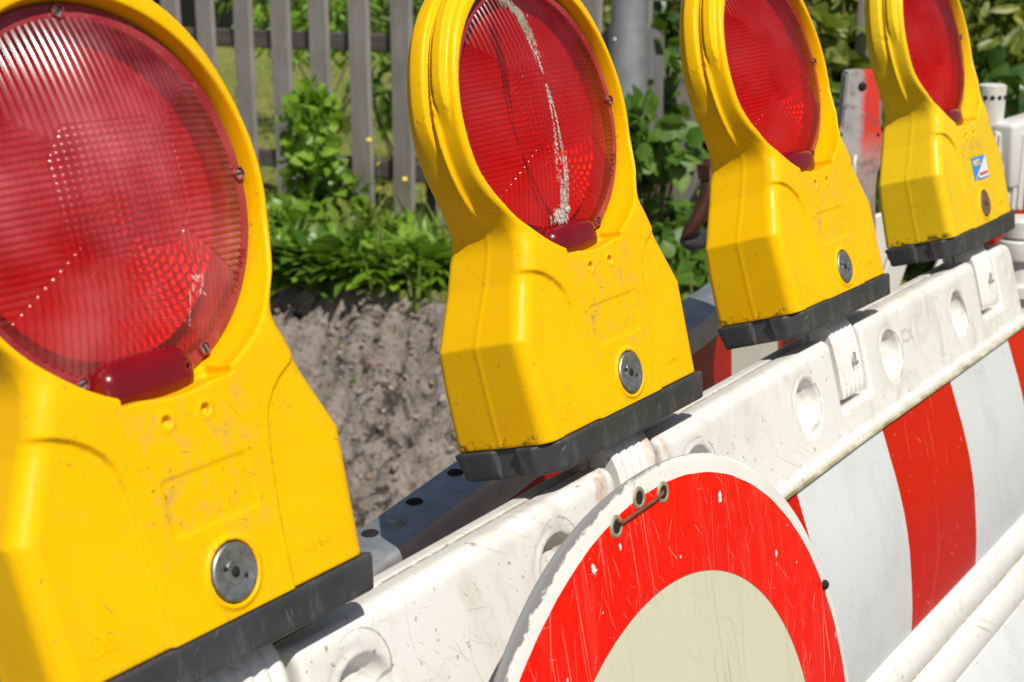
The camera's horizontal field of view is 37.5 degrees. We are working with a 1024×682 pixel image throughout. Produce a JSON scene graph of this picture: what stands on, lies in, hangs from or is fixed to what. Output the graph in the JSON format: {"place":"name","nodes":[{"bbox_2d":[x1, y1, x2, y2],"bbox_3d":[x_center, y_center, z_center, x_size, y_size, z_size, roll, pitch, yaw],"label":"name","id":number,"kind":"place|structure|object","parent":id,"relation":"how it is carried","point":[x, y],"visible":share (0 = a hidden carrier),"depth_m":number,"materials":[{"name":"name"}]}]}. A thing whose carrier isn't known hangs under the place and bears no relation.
{"place":"outdoors","nodes":[
{"label":"outdoors","id":0,"kind":"place"},
{"bbox_2d":[153,0,419,52],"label":"bush","id":1,"kind":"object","parent":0,"point":[188,13],"depth_m":13.54,"materials":[{"name":"green plant"}]},
{"bbox_2d":[217,49,934,320],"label":"grass","id":2,"kind":"structure","parent":0,"point":[409,278],"depth_m":4.77,"materials":[{"name":"green plant"}]},
{"bbox_2d":[217,28,996,530],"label":"ground","id":3,"kind":"structure","parent":0,"point":[417,446],"depth_m":4.20,"materials":[{"name":"soil"}]},
{"bbox_2d":[272,261,305,286],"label":"weed","id":4,"kind":"object","parent":3,"relation":"on","point":[275,282],"visible":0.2,"depth_m":4.42,"materials":[{"name":"green plant"}]},
{"bbox_2d":[268,220,310,280],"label":"weed","id":5,"kind":"object","parent":3,"relation":"on","point":[285,229],"visible":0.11,"depth_m":4.49,"materials":[{"name":"green plant"}]},
{"bbox_2d":[270,224,327,255],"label":"weed","id":6,"kind":"object","parent":3,"relation":"on","point":[286,238],"visible":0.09,"depth_m":4.57,"materials":[{"name":"green plant"}]},
{"bbox_2d":[265,188,338,235],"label":"shrub","id":7,"kind":"object","parent":3,"relation":"on","point":[279,200],"visible":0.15,"depth_m":4.86,"materials":[{"name":"green plant"}]},
{"bbox_2d":[275,73,347,209],"bbox_3d":[-0.663,-0.612,5.028,0.318,0.552,0.317,9,17,33],"label":"shrub","id":8,"kind":"object","parent":3,"relation":"on","point":[315,120],"visible":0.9,"depth_m":4.96,"materials":[{"name":"green plant"}]},
{"bbox_2d":[267,205,355,237],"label":"weed","id":9,"kind":"object","parent":3,"relation":"on","point":[317,212],"visible":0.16,"depth_m":4.74,"materials":[{"name":"green plant"}]},
{"bbox_2d":[214,0,415,133],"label":"shrub","id":10,"kind":"object","parent":3,"relation":"on","point":[296,15],"visible":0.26,"depth_m":7.48,"materials":[{"name":"green plant"}]},
{"bbox_2d":[270,221,376,301],"bbox_3d":[-0.575,-0.236,4.418,0.400,0.204,0.294,12,19,39],"label":"weed","id":11,"kind":"object","parent":3,"relation":"on","point":[322,246],"visible":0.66,"depth_m":4.36,"materials":[{"name":"green plant"}]},
{"bbox_2d":[288,222,368,260],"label":"weed","id":12,"kind":"object","parent":3,"relation":"on","point":[332,227],"visible":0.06,"depth_m":4.58,"materials":[{"name":"green plant"}]},
{"bbox_2d":[276,228,383,282],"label":"weed","id":13,"kind":"object","parent":3,"relation":"on","point":[353,232],"visible":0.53,"depth_m":4.35,"materials":[{"name":"green plant"}]},
{"bbox_2d":[283,148,379,219],"bbox_3d":[-0.606,-0.500,5.099,0.302,0.341,0.242,9,17,33],"label":"shrub","id":14,"kind":"object","parent":3,"relation":"on","point":[336,183],"visible":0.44,"depth_m":5.05,"materials":[{"name":"green plant"}]},
{"bbox_2d":[289,222,403,297],"bbox_3d":[-0.469,-0.243,4.353,0.362,0.182,0.287,1,14,3],"label":"weed","id":15,"kind":"object","parent":3,"relation":"on","point":[345,255],"visible":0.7,"depth_m":4.31,"materials":[{"name":"green plant"}]},
{"bbox_2d":[307,197,398,239],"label":"weed","id":16,"kind":"object","parent":3,"relation":"on","point":[370,223],"visible":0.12,"depth_m":4.77,"materials":[{"name":"green plant"}]},
{"bbox_2d":[353,174,355,209],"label":"yellow flower","id":17,"kind":"object","parent":3,"relation":"on","point":[354,191],"visible":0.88,"depth_m":5.02,"materials":[{"name":"yellow plant"}]},
{"bbox_2d":[300,0,421,159],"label":"shrub","id":18,"kind":"object","parent":3,"relation":"on","point":[385,102],"visible":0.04,"depth_m":5.97,"materials":[{"name":"green plant"}]},
{"bbox_2d":[362,170,364,219],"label":"yellow flower","id":19,"kind":"object","parent":3,"relation":"on","point":[363,188],"visible":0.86,"depth_m":4.86,"materials":[{"name":"yellow plant"}]},
{"bbox_2d":[274,291,459,516],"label":"loose stones","id":20,"kind":"object","parent":3,"relation":"on","point":[382,381],"visible":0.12,"depth_m":4.04,"materials":[{"name":"grey stone"}]},
{"bbox_2d":[367,138,371,213],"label":"yellow flower","id":21,"kind":"object","parent":3,"relation":"on","point":[369,139],"visible":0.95,"depth_m":5.01,"materials":[{"name":"yellow plant"}]},
{"bbox_2d":[326,266,415,285],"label":"weed","id":22,"kind":"object","parent":3,"relation":"on","point":[373,275],"visible":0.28,"depth_m":4.34,"materials":[{"name":"green plant"}]},
{"bbox_2d":[324,214,420,248],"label":"weed","id":23,"kind":"object","parent":3,"relation":"on","point":[389,227],"visible":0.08,"depth_m":4.70,"materials":[{"name":"green plant"}]},
{"bbox_2d":[376,162,379,208],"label":"yellow flower","id":24,"kind":"object","parent":3,"relation":"on","point":[379,184],"visible":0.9,"depth_m":5.03,"materials":[{"name":"yellow plant"}]},
{"bbox_2d":[330,225,451,290],"bbox_3d":[-0.362,-0.229,4.335,0.397,0.182,0.319,9,17,33],"label":"weed","id":25,"kind":"object","parent":3,"relation":"on","point":[404,232],"visible":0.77,"depth_m":4.28,"materials":[{"name":"green plant"}]},
{"bbox_2d":[348,230,440,274],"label":"weed","id":26,"kind":"object","parent":3,"relation":"on","point":[364,237],"visible":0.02,"depth_m":4.63,"materials":[{"name":"green plant"}]},
{"bbox_2d":[351,203,442,235],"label":"weed","id":27,"kind":"object","parent":3,"relation":"on","point":[387,215],"visible":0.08,"depth_m":4.84,"materials":[{"name":"green plant"}]},
{"bbox_2d":[402,177,407,209],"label":"yellow flower","id":28,"kind":"object","parent":3,"relation":"on","point":[404,178],"visible":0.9,"depth_m":4.87,"materials":[{"name":"yellow plant"}]},
{"bbox_2d":[363,215,450,284],"bbox_3d":[-0.263,-0.259,4.384,0.306,0.192,0.399,-7,16,-26],"label":"weed","id":29,"kind":"object","parent":3,"relation":"on","point":[420,256],"visible":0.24,"depth_m":4.31,"materials":[{"name":"green plant"}]},
{"bbox_2d":[369,222,451,290],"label":"weed","id":30,"kind":"object","parent":3,"relation":"on","point":[429,250],"visible":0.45,"depth_m":4.30,"materials":[{"name":"green plant"}]},
{"bbox_2d":[376,209,446,239],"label":"weed","id":31,"kind":"object","parent":3,"relation":"on","point":[410,215],"visible":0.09,"depth_m":4.72,"materials":[{"name":"green plant"}]},
{"bbox_2d":[154,0,881,224],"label":"picket fence","id":32,"kind":"object","parent":3,"relation":"on","point":[359,41],"visible":0.09,"depth_m":5.28,"materials":[{"name":"grey wood"}]},
{"bbox_2d":[609,0,647,203],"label":"road sign post","id":33,"kind":"object","parent":3,"relation":"on","point":[628,39],"visible":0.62,"depth_m":4.04,"materials":[{"name":"metal"}]},
{"bbox_2d":[601,28,663,131],"bbox_3d":[0.337,-0.673,4.282,0.184,0.420,0.020,-1,14,-4],"label":"wooden board","id":34,"kind":"object","parent":33,"relation":"attached to","point":[655,63],"visible":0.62,"depth_m":4.25,"materials":[{"name":"grey wood"}]},
{"bbox_2d":[602,0,680,48],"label":"shrub","id":35,"kind":"object","parent":3,"relation":"on","point":[668,10],"visible":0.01,"depth_m":5.19,"materials":[{"name":"green plant"}]},
{"bbox_2d":[624,84,709,230],"bbox_3d":[0.337,-0.349,3.862,0.363,0.627,0.252,0,14,2],"label":"shrub","id":36,"kind":"object","parent":3,"relation":"on","point":[661,156],"visible":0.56,"depth_m":3.79,"materials":[{"name":"green plant"}]},
{"bbox_2d":[645,16,689,210],"bbox_3d":[0.413,-0.558,4.393,0.240,0.770,0.269,-6,15,-20],"label":"shrub","id":37,"kind":"object","parent":3,"relation":"on","point":[670,86],"visible":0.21,"depth_m":4.34,"materials":[{"name":"green plant"}]},
{"bbox_2d":[640,184,707,247],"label":"shrub","id":38,"kind":"object","parent":3,"relation":"on","point":[659,224],"visible":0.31,"depth_m":3.89,"materials":[{"name":"green plant"}]},
{"bbox_2d":[641,195,706,271],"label":"shrub","id":39,"kind":"object","parent":3,"relation":"on","point":[675,261],"visible":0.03,"depth_m":4.07,"materials":[{"name":"green plant"}]},
{"bbox_2d":[654,226,709,301],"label":"shrub","id":40,"kind":"object","parent":3,"relation":"on","point":[690,278],"visible":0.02,"depth_m":3.63,"materials":[{"name":"green plant"}]},
{"bbox_2d":[653,0,966,209],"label":"shrub","id":41,"kind":"object","parent":3,"relation":"on","point":[659,6],"visible":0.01,"depth_m":4.84,"materials":[{"name":"green plant"}]},
{"bbox_2d":[603,0,1022,35],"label":"shrub","id":42,"kind":"object","parent":3,"relation":"on","point":[1002,31],"visible":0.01,"depth_m":6.95,"materials":[{"name":"green plant"}]},
{"bbox_2d":[825,50,839,114],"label":"shrub","id":43,"kind":"object","parent":3,"relation":"on","point":[837,95],"visible":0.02,"depth_m":3.92,"materials":[{"name":"green plant"}]},
{"bbox_2d":[803,0,883,131],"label":"shrub","id":44,"kind":"object","parent":3,"relation":"on","point":[834,22],"visible":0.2,"depth_m":4.15,"materials":[{"name":"green plant"}]},
{"bbox_2d":[875,213,943,290],"bbox_3d":[0.665,0.001,2.498,0.323,0.441,0.045,-4,15,-15],"label":"folded white barrier","id":45,"kind":"object","parent":3,"relation":"on","point":[896,273],"depth_m":2.44,"materials":[{"name":"plastic"}]},
{"bbox_2d":[837,69,881,232],"bbox_3d":[0.547,0.111,2.483,0.090,1.100,0.048,0,14,0],"label":"plastic barrier post","id":46,"kind":"object","parent":45,"relation":"attached to","point":[858,118],"visible":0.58,"depth_m":2.35,"materials":[{"name":"white plastic"}]},
{"bbox_2d":[837,35,1023,261],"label":"shrub","id":47,"kind":"object","parent":3,"relation":"on","point":[993,67],"visible":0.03,"depth_m":4.23,"materials":[{"name":"green plant"}]},
{"bbox_2d":[959,0,1023,99],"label":"shrub","id":48,"kind":"object","parent":3,"relation":"on","point":[1005,14],"visible":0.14,"depth_m":4.86,"materials":[{"name":"green plant"}]},
{"bbox_2d":[979,83,1023,246],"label":"white barrier","id":49,"kind":"object","parent":3,"relation":"on","point":[1008,132],"visible":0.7,"depth_m":2.54,"materials":[{"name":"plastic"}]},
{"label":"road","id":50,"kind":"structure","parent":0,"visible":0},
{"bbox_2d":[357,196,869,576],"bbox_3d":[0.043,0.541,1.598,0.500,0.984,1.955,8,22,29],"label":"steel topped barrier","id":51,"kind":"object","parent":50,"relation":"on","point":[450,499],"visible":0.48,"depth_m":1.31,"materials":[{"name":"black metal"}]},
{"bbox_2d":[679,159,710,250],"bbox_3d":[0.292,-0.208,2.311,0.047,0.143,0.085,9,17,33],"label":"rusty hook","id":52,"kind":"object","parent":51,"relation":"attached to","point":[690,239],"visible":0.71,"depth_m":2.29,"materials":[{"name":"metal"}]},
{"bbox_2d":[997,214,1023,312],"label":"plastic barrier joint","id":53,"kind":"object","parent":51,"relation":"attached to","point":[1012,240],"visible":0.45,"depth_m":2.23,"materials":[{"name":"white plastic"}]},
{"bbox_3d":[-0.066,1.279,0.763,0.750,0.110,0.380,9,17,33],"label":"rubber foot","id":54,"kind":"object","parent":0,"visible":0},
{"bbox_2d":[200,244,1023,681],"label":"traffic barrier","id":55,"kind":"object","parent":54,"relation":"on","point":[878,444],"visible":0.81,"depth_m":1.45,"materials":[{"name":"white plastic"}]},
{"bbox_2d":[0,0,373,681],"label":"warning lamp","id":56,"kind":"object","parent":55,"relation":"on","point":[174,498],"visible":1,"depth_m":0.75,"materials":[{"name":"yellow plastic"}]},
{"bbox_2d":[407,0,702,481],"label":"warning lamp","id":57,"kind":"object","parent":55,"relation":"on","point":[564,345],"visible":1,"depth_m":1.06,"materials":[{"name":"yellow plastic"}]},
{"bbox_2d":[493,453,848,681],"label":"round road sign","id":58,"kind":"object","parent":55,"relation":"attached to","point":[706,567],"visible":1,"depth_m":1.04,"materials":[{"name":"metal"}]},
{"bbox_2d":[618,490,663,523],"bbox_3d":[0.086,0.110,0.995,0.005,0.006,0.062,-1,12,35],"label":"binding wire","id":59,"kind":"object","parent":58,"relation":"attached to","point":[644,507],"visible":1,"depth_m":0.99,"materials":[{"name":"brown metal"}]},
{"bbox_2d":[679,0,889,349],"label":"warning lamp","id":60,"kind":"object","parent":55,"relation":"on","point":[791,249],"visible":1,"depth_m":1.39,"materials":[{"name":"yellow plastic"}]},
{"bbox_2d":[864,0,1014,266],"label":"warning lamp","id":61,"kind":"object","parent":55,"relation":"on","point":[943,192],"visible":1,"depth_m":1.74,"materials":[{"name":"yellow plastic"}]}
]}

